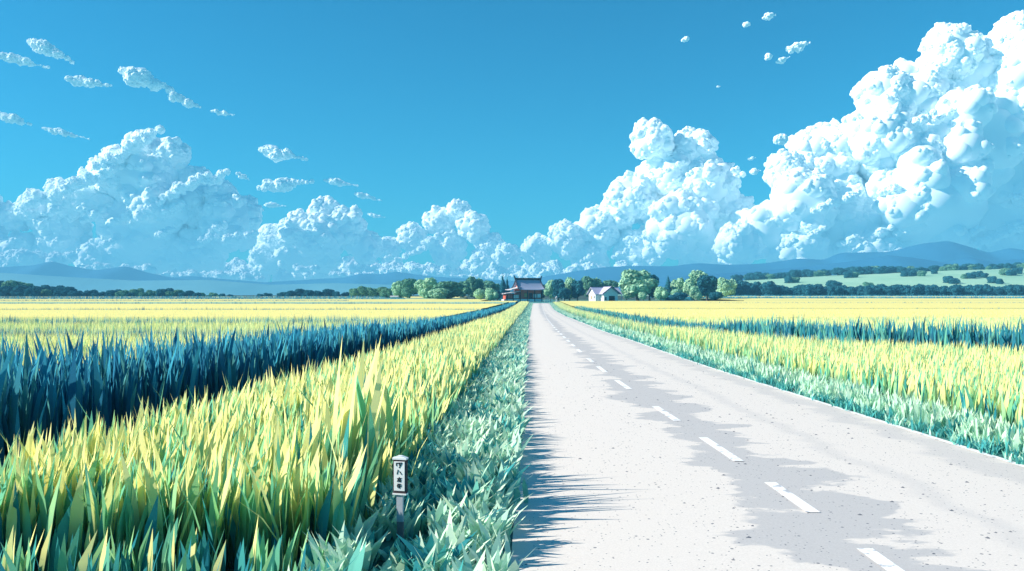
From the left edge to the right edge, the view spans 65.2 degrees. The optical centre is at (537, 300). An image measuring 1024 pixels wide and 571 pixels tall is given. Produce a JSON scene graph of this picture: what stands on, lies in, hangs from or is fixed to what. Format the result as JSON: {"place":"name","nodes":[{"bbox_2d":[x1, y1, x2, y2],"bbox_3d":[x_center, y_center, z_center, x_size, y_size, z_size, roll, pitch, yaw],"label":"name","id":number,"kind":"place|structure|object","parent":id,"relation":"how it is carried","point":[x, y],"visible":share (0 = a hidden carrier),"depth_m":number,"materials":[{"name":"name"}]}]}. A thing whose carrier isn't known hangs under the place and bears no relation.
{"place":"outdoors","nodes":[
{"label":"outdoors","id":0,"kind":"place"},
{"bbox_2d":[0,111,31,125],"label":"cloud","id":1,"kind":"structure","parent":0,"point":[10,118],"depth_m":5177.87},
{"bbox_2d":[0,52,49,68],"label":"cloud","id":2,"kind":"structure","parent":0,"point":[19,60],"depth_m":5181.83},
{"bbox_2d":[26,38,73,64],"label":"cloud","id":3,"kind":"structure","parent":0,"point":[44,47],"depth_m":5174.61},
{"bbox_2d":[42,127,89,139],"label":"cloud","id":4,"kind":"structure","parent":0,"point":[59,131],"depth_m":5185.72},
{"bbox_2d":[0,247,157,273],"bbox_3d":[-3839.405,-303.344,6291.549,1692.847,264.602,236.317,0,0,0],"label":"cloud","id":5,"kind":"structure","parent":0,"point":[22,256],"depth_m":6256.64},
{"bbox_2d":[64,75,111,87],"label":"cloud","id":6,"kind":"structure","parent":0,"point":[78,81],"depth_m":5184.35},
{"bbox_2d":[0,262,189,280],"bbox_3d":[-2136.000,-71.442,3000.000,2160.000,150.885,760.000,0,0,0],"label":"mountains","id":7,"kind":"structure","parent":0,"point":[64,270],"depth_m":2933.39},
{"bbox_2d":[0,129,263,273],"bbox_3d":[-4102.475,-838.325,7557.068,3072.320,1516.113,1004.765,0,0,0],"label":"cloud","id":8,"kind":"structure","parent":0,"point":[135,185],"depth_m":7317.15,"materials":[{"name":"white"}]},
{"bbox_2d":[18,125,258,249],"bbox_3d":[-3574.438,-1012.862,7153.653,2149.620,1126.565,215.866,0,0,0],"label":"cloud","id":9,"kind":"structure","parent":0,"point":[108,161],"depth_m":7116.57,"materials":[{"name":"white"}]},
{"bbox_2d":[118,66,174,93],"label":"cloud","id":10,"kind":"structure","parent":0,"point":[134,77],"depth_m":5173.65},
{"bbox_2d":[167,91,200,108],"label":"cloud","id":11,"kind":"structure","parent":0,"point":[173,96],"depth_m":5166.38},
{"bbox_2d":[161,269,265,281],"bbox_3d":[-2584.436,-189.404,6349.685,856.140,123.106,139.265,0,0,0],"label":"cloud","id":12,"kind":"structure","parent":0,"point":[236,275],"depth_m":6318.89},
{"bbox_2d":[1,298,467,298],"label":"rice crop","id":13,"kind":"object","parent":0,"point":[285,298],"visible":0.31,"depth_m":321.65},
{"bbox_2d":[0,273,510,294],"bbox_3d":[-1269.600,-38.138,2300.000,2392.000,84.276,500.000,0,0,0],"label":"mountains","id":14,"kind":"structure","parent":0,"point":[206,287],"depth_m":2231.59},
{"bbox_2d":[258,145,307,162],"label":"cloud","id":15,"kind":"structure","parent":0,"point":[275,154],"depth_m":5172.87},
{"bbox_2d":[257,177,314,192],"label":"cloud","id":16,"kind":"structure","parent":0,"point":[284,185],"depth_m":5173.88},
{"bbox_2d":[247,195,383,275],"bbox_3d":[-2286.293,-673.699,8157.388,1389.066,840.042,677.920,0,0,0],"label":"cloud","id":17,"kind":"structure","parent":0,"point":[323,233],"depth_m":8061.15,"materials":[{"name":"white"}]},
{"bbox_2d":[324,177,358,186],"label":"cloud","id":18,"kind":"structure","parent":0,"point":[336,181],"depth_m":5184.16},
{"bbox_2d":[172,272,513,284],"bbox_3d":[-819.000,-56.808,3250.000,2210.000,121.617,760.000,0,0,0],"label":"mountains","id":19,"kind":"structure","parent":0,"point":[390,278],"depth_m":3199.91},
{"bbox_2d":[157,257,563,281],"bbox_3d":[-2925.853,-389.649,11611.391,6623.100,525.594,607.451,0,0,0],"label":"cloud","id":20,"kind":"structure","parent":0,"point":[280,274],"depth_m":11470.47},
{"bbox_2d":[354,192,381,200],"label":"cloud","id":21,"kind":"structure","parent":0,"point":[361,195],"depth_m":5189.64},
{"bbox_2d":[293,264,451,277],"bbox_3d":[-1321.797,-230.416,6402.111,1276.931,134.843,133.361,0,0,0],"label":"cloud","id":22,"kind":"structure","parent":0,"point":[444,270],"depth_m":6375.81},
{"bbox_2d":[5,295,743,570],"bbox_3d":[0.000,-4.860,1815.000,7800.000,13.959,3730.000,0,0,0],"label":"ground","id":23,"kind":"structure","parent":0,"point":[545,298],"depth_m":360.76,"materials":[{"name":"soil"}]},
{"bbox_2d":[0,323,302,339],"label":"reed bed","id":24,"kind":"object","parent":23,"relation":"on","point":[77,334],"visible":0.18,"depth_m":32.46,"materials":[{"name":"plant"}]},
{"bbox_2d":[0,309,475,320],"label":"rice crop","id":25,"kind":"object","parent":23,"relation":"on","point":[176,314],"visible":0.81,"depth_m":77.01,"materials":[{"name":"plant"}]},
{"bbox_2d":[0,308,477,366],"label":"rice crop","id":26,"kind":"object","parent":23,"relation":"on","point":[30,325],"visible":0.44,"depth_m":41.88,"materials":[{"name":"yellow plant"}]},
{"bbox_2d":[2,306,483,326],"bbox_3d":[-50.977,1.365,78.051,88.099,1.570,57.497,0,0,0],"label":"crop","id":27,"kind":"object","parent":23,"relation":"on","point":[173,320],"visible":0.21,"depth_m":51.48,"materials":[{"name":"yellow plant"}]},
{"bbox_2d":[0,299,489,300],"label":"rice crop","id":28,"kind":"object","parent":23,"relation":"on","point":[258,299],"visible":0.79,"depth_m":287.28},
{"bbox_2d":[0,295,501,303],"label":"rice crop","id":29,"kind":"object","parent":23,"relation":"on","point":[193,297],"visible":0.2,"depth_m":302.53,"materials":[{"name":"yellow plant"}]},
{"bbox_2d":[0,303,502,310],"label":"rice crop","id":30,"kind":"object","parent":23,"relation":"on","point":[30,306],"visible":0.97,"depth_m":131.21,"materials":[{"name":"plant"}]},
{"bbox_2d":[0,302,508,303],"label":"rice crop","id":31,"kind":"object","parent":23,"relation":"on","point":[244,302],"visible":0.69,"depth_m":199.38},
{"bbox_2d":[0,301,516,302],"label":"rice crop","id":32,"kind":"object","parent":23,"relation":"on","point":[259,301],"visible":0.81,"depth_m":226.33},
{"bbox_2d":[0,301,517,468],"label":"reed bed","id":33,"kind":"object","parent":23,"relation":"on","point":[44,389],"visible":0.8,"depth_m":13.84,"materials":[{"name":"blue plant"}]},
{"bbox_2d":[0,301,528,570],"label":"rice crop","id":34,"kind":"object","parent":23,"relation":"on","point":[262,476],"visible":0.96,"depth_m":6.71,"materials":[{"name":"yellow plant"}]},
{"bbox_2d":[366,287,377,296],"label":"broadleaf tree","id":35,"kind":"object","parent":23,"relation":"on","point":[372,292],"visible":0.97,"depth_m":388.23,"materials":[{"name":"green plant"}]},
{"bbox_2d":[380,288,392,297],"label":"broadleaf tree","id":36,"kind":"object","parent":23,"relation":"on","point":[386,292],"visible":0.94,"depth_m":338.22,"materials":[{"name":"green plant"}]},
{"bbox_2d":[391,280,403,297],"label":"broadleaf tree","id":37,"kind":"object","parent":23,"relation":"on","point":[396,288],"visible":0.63,"depth_m":332.71,"materials":[{"name":"green plant"}]},
{"bbox_2d":[399,278,417,297],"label":"broadleaf tree","id":38,"kind":"object","parent":23,"relation":"on","point":[408,289],"visible":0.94,"depth_m":327.94,"materials":[{"name":"green plant"}]},
{"bbox_2d":[414,277,436,297],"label":"broadleaf tree","id":39,"kind":"object","parent":23,"relation":"on","point":[424,286],"visible":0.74,"depth_m":318.78,"materials":[{"name":"green plant"}]},
{"bbox_2d":[459,281,471,297],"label":"broadleaf tree","id":40,"kind":"object","parent":23,"relation":"on","point":[466,289],"visible":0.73,"depth_m":348.23,"materials":[{"name":"green plant"}]},
{"bbox_2d":[466,276,483,298],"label":"broadleaf tree","id":41,"kind":"object","parent":23,"relation":"on","point":[474,283],"visible":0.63,"depth_m":356.93,"materials":[{"name":"green plant"}]},
{"bbox_2d":[480,280,499,290],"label":"broadleaf tree","id":42,"kind":"object","parent":23,"relation":"on","point":[486,284],"visible":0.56,"depth_m":356.77,"materials":[{"name":"green plant"}]},
{"bbox_2d":[581,276,602,296],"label":"broadleaf tree","id":43,"kind":"object","parent":23,"relation":"on","point":[588,282],"visible":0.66,"depth_m":367.48,"materials":[{"name":"green plant"}]},
{"bbox_2d":[602,280,618,286],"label":"broadleaf tree","id":44,"kind":"object","parent":23,"relation":"on","point":[613,283],"visible":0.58,"depth_m":369.51,"materials":[{"name":"green plant"}]},
{"bbox_2d":[716,277,737,296],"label":"broadleaf tree","id":45,"kind":"object","parent":23,"relation":"on","point":[726,287],"visible":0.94,"depth_m":377.43,"materials":[{"name":"green plant"}]},
{"bbox_2d":[559,301,1023,302],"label":"rice crop","id":46,"kind":"object","parent":23,"relation":"on","point":[788,301],"visible":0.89,"depth_m":224.44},
{"bbox_2d":[564,303,1023,308],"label":"rice crop","id":47,"kind":"object","parent":23,"relation":"on","point":[807,305],"visible":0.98,"depth_m":144.94,"materials":[{"name":"plant"}]},
{"bbox_2d":[574,305,1023,351],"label":"reed bed","id":48,"kind":"object","parent":23,"relation":"on","point":[949,334],"visible":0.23,"depth_m":26.62,"materials":[{"name":"green plant"}]},
{"bbox_2d":[600,308,1023,334],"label":"rice crop","id":49,"kind":"object","parent":23,"relation":"on","point":[993,321],"visible":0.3,"depth_m":55.01,"materials":[{"name":"yellow plant"}]},
{"bbox_2d":[601,309,1023,320],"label":"rice crop","id":50,"kind":"object","parent":23,"relation":"on","point":[807,312],"visible":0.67,"depth_m":77.82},
{"bbox_2d":[616,294,1023,321],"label":"reed bed","id":51,"kind":"object","parent":23,"relation":"on","point":[851,296],"visible":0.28,"depth_m":333.08,"materials":[{"name":"plant"}]},
{"bbox_2d":[688,296,1023,297],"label":"rice crop","id":52,"kind":"object","parent":23,"relation":"on","point":[868,296],"visible":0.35,"depth_m":405.03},
{"bbox_2d":[699,298,1023,300],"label":"rice crop","id":53,"kind":"object","parent":23,"relation":"on","point":[883,299],"visible":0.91,"depth_m":288.48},
{"bbox_2d":[271,229,490,263],"bbox_3d":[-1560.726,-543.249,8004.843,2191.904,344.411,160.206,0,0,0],"label":"cloud","id":54,"kind":"structure","parent":0,"point":[428,241],"depth_m":7973.98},
{"bbox_2d":[287,302,534,570],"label":"verge grass","id":55,"kind":"structure","parent":0,"point":[464,493],"depth_m":7.42,"materials":[{"name":"green plant"}]},
{"bbox_2d":[368,503,513,570],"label":"verge bank","id":56,"kind":"structure","parent":0,"point":[385,543],"depth_m":6.65,"materials":[{"name":"plant"}]},
{"bbox_2d":[392,455,407,544],"bbox_3d":[-1.115,1.669,6.499,0.120,0.822,0.051,0,0,14],"label":"marker post","id":57,"kind":"object","parent":56,"relation":"on","point":[400,476],"visible":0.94,"depth_m":6.48,"materials":[{"name":"white metal"}]},
{"bbox_2d":[379,198,521,269],"bbox_3d":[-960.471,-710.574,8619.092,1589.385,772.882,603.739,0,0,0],"label":"cloud","id":58,"kind":"structure","parent":0,"point":[473,227],"depth_m":8508.33,"materials":[{"name":"white"}]},
{"bbox_2d":[0,0,1023,281],"label":"sky","id":59,"kind":"structure","parent":0,"point":[525,113],"materials":[{"name":"blue"}]},
{"bbox_2d":[446,260,637,280],"bbox_3d":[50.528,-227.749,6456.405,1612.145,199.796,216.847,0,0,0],"label":"cloud","id":60,"kind":"structure","parent":0,"point":[536,270],"depth_m":6421.17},
{"bbox_2d":[491,300,722,302],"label":"yard ground","id":61,"kind":"structure","parent":0,"point":[547,301],"depth_m":319.83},
{"bbox_2d":[428,288,447,298],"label":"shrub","id":62,"kind":"object","parent":61,"relation":"on","point":[439,293],"visible":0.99,"depth_m":303.27,"materials":[{"name":"green plant"}]},
{"bbox_2d":[431,281,464,298],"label":"broadleaf tree","id":63,"kind":"object","parent":61,"relation":"on","point":[454,288],"visible":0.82,"depth_m":311.91,"materials":[{"name":"green plant"}]},
{"bbox_2d":[473,288,485,298],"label":"shrub","id":64,"kind":"object","parent":61,"relation":"on","point":[478,293],"visible":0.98,"depth_m":286.95,"materials":[{"name":"green plant"}]},
{"bbox_2d":[485,288,498,300],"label":"shrub","id":65,"kind":"object","parent":61,"relation":"on","point":[490,294],"visible":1,"depth_m":282.54,"materials":[{"name":"green plant"}]},
{"bbox_2d":[502,276,544,301],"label":"temple","id":66,"kind":"structure","parent":61,"relation":"on","point":[528,289],"depth_m":289.33,"materials":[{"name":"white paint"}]},
{"bbox_2d":[544,279,553,300],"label":"broadleaf tree","id":67,"kind":"object","parent":61,"relation":"on","point":[548,290],"visible":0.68,"depth_m":316.55,"materials":[{"name":"green plant"}]},
{"bbox_2d":[551,279,565,300],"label":"broadleaf tree","id":68,"kind":"object","parent":61,"relation":"on","point":[558,285],"visible":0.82,"depth_m":310.73,"materials":[{"name":"green plant"}]},
{"bbox_2d":[557,288,570,300],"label":"broadleaf tree","id":69,"kind":"object","parent":61,"relation":"on","point":[564,293],"visible":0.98,"depth_m":303.56,"materials":[{"name":"green plant"}]},
{"bbox_2d":[564,277,575,300],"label":"broadleaf tree","id":70,"kind":"object","parent":61,"relation":"on","point":[569,281],"visible":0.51,"depth_m":315.59,"materials":[{"name":"green plant"}]},
{"bbox_2d":[571,280,585,300],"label":"broadleaf tree","id":71,"kind":"object","parent":61,"relation":"on","point":[578,290],"visible":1,"depth_m":311.46,"materials":[{"name":"green plant"}]},
{"bbox_2d":[586,286,621,300],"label":"white house","id":72,"kind":"structure","parent":61,"relation":"on","point":[607,293],"depth_m":302.06,"materials":[{"name":"paint"}]},
{"bbox_2d":[618,269,658,300],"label":"broadleaf tree","id":73,"kind":"object","parent":61,"relation":"on","point":[633,283],"visible":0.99,"depth_m":308.33,"materials":[{"name":"green plant"}]},
{"bbox_2d":[654,286,668,300],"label":"shrub","id":74,"kind":"object","parent":61,"relation":"on","point":[660,293],"visible":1,"depth_m":298.28,"materials":[{"name":"green plant"}]},
{"bbox_2d":[670,277,683,300],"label":"broadleaf tree","id":75,"kind":"object","parent":61,"relation":"on","point":[677,283],"visible":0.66,"depth_m":318.10,"materials":[{"name":"green plant"}]},
{"bbox_2d":[668,292,688,300],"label":"shrub","id":76,"kind":"object","parent":61,"relation":"on","point":[679,296],"visible":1,"depth_m":290.12,"materials":[{"name":"green plant"}]},
{"bbox_2d":[683,270,707,300],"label":"broadleaf tree","id":77,"kind":"object","parent":61,"relation":"on","point":[690,282],"visible":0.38,"depth_m":309.50,"materials":[{"name":"green plant"}]},
{"bbox_2d":[689,285,701,300],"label":"shrub","id":78,"kind":"object","parent":61,"relation":"on","point":[695,293],"visible":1,"depth_m":294.62,"materials":[{"name":"green plant"}]},
{"bbox_2d":[697,275,717,300],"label":"broadleaf tree","id":79,"kind":"object","parent":61,"relation":"on","point":[707,285],"visible":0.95,"depth_m":304.89,"materials":[{"name":"green plant"}]},
{"bbox_2d":[709,291,723,300],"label":"shrub","id":80,"kind":"object","parent":61,"relation":"on","point":[714,295],"visible":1,"depth_m":290.34,"materials":[{"name":"green plant"}]},
{"bbox_2d":[469,117,755,272],"bbox_3d":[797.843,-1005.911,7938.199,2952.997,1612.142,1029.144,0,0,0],"label":"cloud","id":81,"kind":"structure","parent":0,"point":[680,207],"depth_m":7817.56,"materials":[{"name":"white"}]},
{"bbox_2d":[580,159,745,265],"bbox_3d":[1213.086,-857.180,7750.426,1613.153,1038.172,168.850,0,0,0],"label":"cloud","id":82,"kind":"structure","parent":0,"point":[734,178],"depth_m":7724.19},
{"bbox_2d":[499,241,1023,293],"bbox_3d":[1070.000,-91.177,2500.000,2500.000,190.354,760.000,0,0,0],"label":"mountains","id":83,"kind":"structure","parent":0,"point":[943,251],"depth_m":2447.41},
{"bbox_2d":[511,303,1023,570],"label":"road","id":84,"kind":"structure","parent":0,"point":[595,510],"depth_m":8.85,"materials":[{"name":"asphalt"}]},
{"bbox_2d":[652,406,680,420],"bbox_3d":[2.239,1.965,14.000,0.130,0.001,1.810,0,0,-3],"label":"lane marking","id":85,"kind":"object","parent":84,"relation":"on","point":[667,414],"visible":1,"depth_m":13.93,"materials":[{"name":"paint"}]},
{"bbox_2d":[699,437,742,460],"bbox_3d":[2.421,1.964,10.650,0.131,0.001,1.709,0,0,-3],"label":"lane marking","id":86,"kind":"object","parent":84,"relation":"on","point":[722,450],"visible":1,"depth_m":10.56,"materials":[{"name":"paint"}]},
{"bbox_2d":[558,312,1023,466],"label":"edge line marking","id":87,"kind":"object","parent":84,"relation":"on","point":[990,455],"visible":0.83,"depth_m":13.53,"materials":[{"name":"paint"}]},
{"bbox_2d":[764,482,819,511],"bbox_3d":[2.540,1.964,8.045,0.131,0.001,1.236,0,0,-2],"label":"lane marking","id":88,"kind":"object","parent":84,"relation":"on","point":[793,498],"visible":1,"depth_m":7.99,"materials":[{"name":"paint"}]},
{"bbox_2d":[857,548,904,570],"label":"lane marking","id":89,"kind":"object","parent":84,"relation":"on","point":[881,560],"visible":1,"depth_m":6.07,"materials":[{"name":"paint"}]},
{"bbox_2d":[773,133,787,144],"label":"cloud","id":90,"kind":"structure","parent":0,"point":[780,139],"depth_m":5163.62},
{"bbox_2d":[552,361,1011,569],"bbox_3d":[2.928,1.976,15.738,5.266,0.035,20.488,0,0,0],"label":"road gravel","id":91,"kind":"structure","parent":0,"point":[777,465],"depth_m":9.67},
{"bbox_2d":[549,303,1023,464],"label":"verge bank","id":92,"kind":"structure","parent":0,"point":[998,455],"depth_m":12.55,"materials":[{"name":"plant"}]},
{"bbox_2d":[552,302,1023,426],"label":"rice crop","id":93,"kind":"object","parent":92,"relation":"on","point":[988,380],"visible":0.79,"depth_m":18.26,"materials":[{"name":"yellow plant"}]},
{"bbox_2d":[785,41,810,53],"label":"cloud","id":94,"kind":"structure","parent":0,"point":[797,47],"depth_m":5190.29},
{"bbox_2d":[618,255,1023,290],"bbox_3d":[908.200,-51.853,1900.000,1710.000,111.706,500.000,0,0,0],"label":"mountains","id":95,"kind":"structure","parent":0,"point":[888,260],"depth_m":1876.82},
{"bbox_2d":[622,269,1023,295],"bbox_3d":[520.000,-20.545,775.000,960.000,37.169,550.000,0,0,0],"label":"hill","id":96,"kind":"structure","parent":0,"point":[890,279],"depth_m":704.52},
{"bbox_2d":[712,10,1023,264],"bbox_3d":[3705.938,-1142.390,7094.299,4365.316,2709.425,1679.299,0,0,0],"label":"cloud","id":97,"kind":"structure","parent":0,"point":[962,168],"depth_m":6737.06,"materials":[{"name":"white"}]},
{"bbox_2d":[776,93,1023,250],"bbox_3d":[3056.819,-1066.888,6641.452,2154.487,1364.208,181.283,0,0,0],"label":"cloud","id":98,"kind":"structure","parent":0,"point":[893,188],"depth_m":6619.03,"materials":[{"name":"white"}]},
{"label":"woodland ground","id":99,"kind":"structure","parent":0,"visible":0},
{"bbox_2d":[746,283,759,295],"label":"broadleaf tree","id":100,"kind":"object","parent":99,"relation":"on","point":[754,290],"visible":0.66,"depth_m":468.63,"materials":[{"name":"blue plant"}]},
{"bbox_2d":[760,282,776,295],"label":"broadleaf tree","id":101,"kind":"object","parent":99,"relation":"on","point":[768,289],"visible":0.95,"depth_m":464.51,"materials":[{"name":"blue plant"}]},
{"bbox_2d":[801,285,813,295],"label":"broadleaf tree","id":102,"kind":"object","parent":99,"relation":"on","point":[806,290],"visible":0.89,"depth_m":463.46,"materials":[{"name":"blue plant"}]},
{"bbox_2d":[810,285,822,295],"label":"broadleaf tree","id":103,"kind":"object","parent":99,"relation":"on","point":[816,289],"visible":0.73,"depth_m":469.55,"materials":[{"name":"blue plant"}]},
{"bbox_2d":[863,286,875,295],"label":"broadleaf tree","id":104,"kind":"object","parent":99,"relation":"on","point":[867,290],"visible":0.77,"depth_m":463.75,"materials":[{"name":"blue plant"}]},
{"bbox_2d":[883,286,896,295],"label":"broadleaf tree","id":105,"kind":"object","parent":99,"relation":"on","point":[889,290],"visible":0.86,"depth_m":464.76,"materials":[{"name":"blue plant"}]},
{"bbox_2d":[910,284,924,295],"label":"broadleaf tree","id":106,"kind":"object","parent":99,"relation":"on","point":[919,289],"visible":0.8,"depth_m":464.18,"materials":[{"name":"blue plant"}]},
{"bbox_2d":[948,285,964,295],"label":"broadleaf tree","id":107,"kind":"object","parent":99,"relation":"on","point":[956,290],"visible":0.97,"depth_m":462.13,"materials":[{"name":"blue plant"}]},
{"bbox_2d":[972,285,985,295],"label":"broadleaf tree","id":108,"kind":"object","parent":99,"relation":"on","point":[977,290],"visible":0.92,"depth_m":462.31,"materials":[{"name":"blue plant"}]},
{"bbox_2d":[1003,286,1017,295],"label":"broadleaf tree","id":109,"kind":"object","parent":99,"relation":"on","point":[1009,290],"visible":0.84,"depth_m":462.83,"materials":[{"name":"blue plant"}]},
{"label":"woodland ground","id":110,"kind":"structure","parent":0,"visible":0},
{"bbox_2d":[0,286,14,296],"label":"broadleaf tree","id":111,"kind":"object","parent":110,"relation":"on","point":[5,290],"visible":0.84,"depth_m":414.89,"materials":[{"name":"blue plant"}]},
{"bbox_2d":[1,280,25,296],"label":"broadleaf tree","id":112,"kind":"object","parent":110,"relation":"on","point":[12,283],"visible":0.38,"depth_m":420.39,"materials":[{"name":"green plant"}]},
{"bbox_2d":[10,285,28,296],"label":"broadleaf tree","id":113,"kind":"object","parent":110,"relation":"on","point":[17,290],"visible":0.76,"depth_m":412.61,"materials":[{"name":"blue plant"}]},
{"bbox_2d":[23,286,41,296],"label":"broadleaf tree","id":114,"kind":"object","parent":110,"relation":"on","point":[32,291],"visible":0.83,"depth_m":410.77,"materials":[{"name":"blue plant"}]},
{"bbox_2d":[52,288,69,296],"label":"broadleaf tree","id":115,"kind":"object","parent":110,"relation":"on","point":[57,292],"visible":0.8,"depth_m":418.39,"materials":[{"name":"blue plant"}]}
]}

